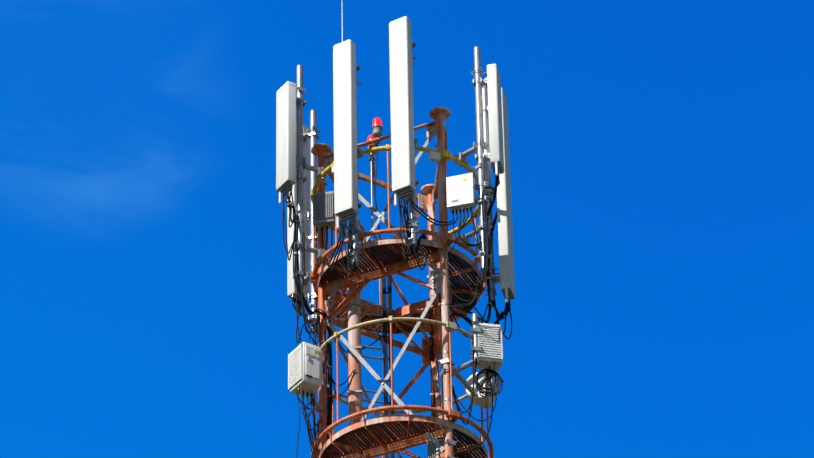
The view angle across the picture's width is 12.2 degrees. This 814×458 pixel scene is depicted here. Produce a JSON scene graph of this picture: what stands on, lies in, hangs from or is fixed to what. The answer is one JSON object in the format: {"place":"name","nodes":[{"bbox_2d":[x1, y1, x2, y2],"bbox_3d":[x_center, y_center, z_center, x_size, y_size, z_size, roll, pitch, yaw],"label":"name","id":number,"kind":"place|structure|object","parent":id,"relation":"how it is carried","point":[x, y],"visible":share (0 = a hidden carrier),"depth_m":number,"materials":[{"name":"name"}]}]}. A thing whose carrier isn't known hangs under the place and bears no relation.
{"place":"outdoors","nodes":[
{"label":"outdoors","id":0,"kind":"place"},
{"bbox_2d":[0,0,813,457],"label":"sky","id":1,"kind":"structure","parent":0,"point":[661,152],"materials":[{"name":"blue"}]},
{"bbox_3d":[0.367,22.082,29.321,6.400,0.128,6.400,-2,-35,1],"label":"foundation pad","id":2,"kind":"object","parent":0,"visible":0},
{"bbox_2d":[311,107,453,457],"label":"lattice tower","id":3,"kind":"structure","parent":2,"relation":"on","point":[438,276],"depth_m":43.70,"materials":[{"name":"metal"}]},
{"bbox_2d":[292,65,326,288],"bbox_3d":[-1.146,-0.590,44.327,0.415,3.152,0.165,14,-37,-21],"label":"antenna pole","id":4,"kind":"object","parent":3,"relation":"attached to","point":[301,165],"visible":0.69,"depth_m":44.31,"materials":[{"name":"metal"}]},
{"bbox_2d":[276,81,307,203],"bbox_3d":[-1.325,-0.969,44.456,0.322,1.610,0.273,20,-40,-27],"label":"panel antenna","id":5,"kind":"object","parent":4,"relation":"attached to","point":[287,102],"visible":0.92,"depth_m":44.36,"materials":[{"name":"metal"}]},
{"bbox_2d":[304,110,319,333],"bbox_3d":[-1.090,-0.119,45.022,0.225,3.162,0.165,-13,-36,16],"label":"antenna pole","id":6,"kind":"object","parent":3,"relation":"attached to","point":[312,296],"visible":0.6,"depth_m":45.07,"materials":[{"name":"metal"}]},
{"bbox_2d":[287,124,319,308],"bbox_3d":[-1.195,-0.193,45.193,0.382,2.700,0.273,-28,-42,33],"label":"panel antenna","id":7,"kind":"object","parent":6,"relation":"attached to","point":[291,289],"visible":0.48,"depth_m":45.12,"materials":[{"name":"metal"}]},
{"bbox_2d":[310,390,328,415],"bbox_3d":[-0.999,1.748,43.061,0.133,0.760,0.442,-11,-36,14],"label":"mounting bracket","id":8,"kind":"object","parent":3,"relation":"attached to","point":[319,407],"visible":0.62,"depth_m":42.81,"materials":[{"name":"grey metal"}]},
{"bbox_2d":[288,342,322,397],"bbox_3d":[-1.107,1.616,42.865,0.375,0.630,0.357,20,-40,-27],"label":"remote radio unit","id":9,"kind":"object","parent":8,"relation":"attached to","point":[305,368],"visible":0.98,"depth_m":42.73,"materials":[{"name":"metal"}]},
{"bbox_2d":[313,191,334,232],"bbox_3d":[-0.952,-0.137,44.382,0.269,0.530,0.446,-2,-35,1],"label":"remote radio unit","id":10,"kind":"object","parent":3,"relation":"attached to","point":[323,211],"visible":0.83,"depth_m":44.21,"materials":[{"name":"metal"}]},
{"bbox_2d":[346,72,363,265],"bbox_3d":[-0.601,-0.794,43.922,0.190,2.912,0.225,-18,-38,22],"label":"antenna pole","id":11,"kind":"object","parent":3,"relation":"attached to","point":[356,236],"visible":0.35,"depth_m":43.30,"materials":[{"name":"metal"}]},
{"bbox_2d":[333,39,361,228],"bbox_3d":[-0.661,-1.043,43.981,0.253,2.590,0.322,-20,-39,25],"label":"panel antenna","id":12,"kind":"object","parent":11,"relation":"attached to","point":[347,205],"visible":1,"depth_m":43.87,"materials":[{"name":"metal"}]},
{"bbox_2d":[347,153,390,457],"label":"cable ladder","id":13,"kind":"object","parent":3,"relation":"attached to","point":[361,347],"visible":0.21,"depth_m":43.74,"materials":[{"name":"brown metal"}]},
{"bbox_2d":[372,117,382,143],"bbox_3d":[-0.349,-1.159,44.838,0.124,0.349,0.124,-2,-35,1],"label":"obstruction light","id":14,"kind":"object","parent":3,"relation":"attached to","point":[377,128],"visible":0.94,"depth_m":44.81,"materials":[{"name":"plastic"}]},
{"bbox_2d":[331,0,440,176],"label":"head frame fittings","id":15,"kind":"object","parent":3,"relation":"attached to","point":[434,156],"visible":0.29,"depth_m":44.14,"materials":[{"name":"orange paint"}]},
{"bbox_2d":[282,96,511,457],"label":"feeder cables","id":16,"kind":"object","parent":3,"relation":"attached to","point":[413,251],"visible":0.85,"depth_m":43.27,"materials":[{"name":"rubber"}]},
{"bbox_2d":[310,228,486,360],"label":"platform","id":17,"kind":"structure","parent":3,"relation":"attached to","point":[377,266],"depth_m":43.72,"materials":[{"name":"orange paint"}]},
{"bbox_2d":[311,144,478,304],"bbox_3d":[-0.098,0.078,44.447,2.044,1.190,2.036,-2,-35,1],"label":"handrail","id":18,"kind":"object","parent":17,"relation":"on","point":[445,155],"visible":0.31,"depth_m":44.12,"materials":[{"name":"yellow metal"}]},
{"bbox_2d":[367,135,376,160],"bbox_3d":[-0.416,-0.961,45.124,0.124,0.349,0.124,-2,-35,1],"label":"obstruction light","id":19,"kind":"object","parent":18,"relation":"attached to","point":[370,137],"visible":0.38,"depth_m":45.11,"materials":[{"name":"plastic"}]},
{"bbox_2d":[311,405,493,457],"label":"platform","id":20,"kind":"structure","parent":3,"relation":"attached to","point":[380,436],"depth_m":42.19,"materials":[{"name":"orange paint"}]},
{"bbox_2d":[315,316,488,457],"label":"handrail","id":21,"kind":"object","parent":20,"relation":"on","point":[450,326],"visible":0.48,"depth_m":42.68,"materials":[{"name":"metal"}]},
{"bbox_2d":[405,53,419,247],"bbox_3d":[0.031,-1.025,43.938,0.165,2.977,0.225,4,-35,-7],"label":"antenna pole","id":22,"kind":"object","parent":3,"relation":"attached to","point":[414,225],"visible":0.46,"depth_m":43.26,"materials":[{"name":"metal"}]},
{"bbox_2d":[389,16,418,206],"bbox_3d":[-0.007,-1.309,44.021,0.253,2.610,0.322,-20,-39,25],"label":"panel antenna","id":23,"kind":"object","parent":22,"relation":"attached to","point":[401,46],"visible":1,"depth_m":43.91,"materials":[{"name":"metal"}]},
{"bbox_2d":[427,438,457,457],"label":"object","id":24,"kind":"object","parent":3,"relation":"attached to","point":[431,446],"visible":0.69,"depth_m":41.98,"materials":[{"name":"metal"}]},
{"bbox_2d":[440,313,480,376],"bbox_3d":[0.590,1.294,42.757,0.467,0.850,0.133,9,-36,-14],"label":"mounting bracket","id":25,"kind":"object","parent":3,"relation":"attached to","point":[475,321],"visible":0.83,"depth_m":42.69,"materials":[{"name":"silver metal"}]},
{"bbox_2d":[470,322,503,373],"bbox_3d":[0.889,1.321,42.904,0.393,0.610,0.302,7,-35,-11],"label":"remote radio unit","id":26,"kind":"object","parent":25,"relation":"attached to","point":[489,348],"visible":0.75,"depth_m":42.83,"materials":[{"name":"metal"}]},
{"bbox_2d":[438,357,498,408],"bbox_3d":[0.738,1.650,43.006,0.377,0.360,1.269,-13,-36,17],"label":"microwave dish","id":27,"kind":"object","parent":3,"relation":"attached to","point":[478,400],"visible":0.65,"depth_m":43.13,"materials":[{"name":"metal"}]},
{"bbox_2d":[454,47,492,270],"bbox_3d":[0.747,-0.788,44.079,0.445,3.132,0.165,-28,-43,33],"label":"antenna pole","id":28,"kind":"object","parent":3,"relation":"attached to","point":[480,146],"visible":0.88,"depth_m":44.06,"materials":[{"name":"metal"}]},
{"bbox_2d":[446,172,490,214],"bbox_3d":[0.705,-0.399,43.697,0.492,0.510,0.204,-6,-35,7],"label":"remote radio unit","id":29,"kind":"object","parent":28,"relation":"attached to","point":[461,189],"visible":0.98,"depth_m":43.64,"materials":[{"name":"metal"}]},
{"bbox_2d":[471,64,503,178],"bbox_3d":[0.931,-1.190,44.239,0.322,1.590,0.273,-8,-35,9],"label":"panel antenna","id":30,"kind":"object","parent":28,"relation":"attached to","point":[491,82],"visible":0.98,"depth_m":44.14,"materials":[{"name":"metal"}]},
{"bbox_2d":[481,86,498,306],"bbox_3d":[0.939,-0.401,44.661,0.218,3.116,0.172,-2,-35,1],"label":"antenna pole","id":31,"kind":"object","parent":3,"relation":"attached to","point":[492,272],"visible":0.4,"depth_m":44.68,"materials":[{"name":"metal"}]},
{"bbox_2d":[485,88,514,304],"bbox_3d":[1.039,-0.338,44.574,0.322,3.040,0.273,-9,-35,12],"label":"panel antenna","id":32,"kind":"object","parent":31,"relation":"attached to","point":[505,278],"visible":0.85,"depth_m":44.24,"materials":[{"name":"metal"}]}
]}

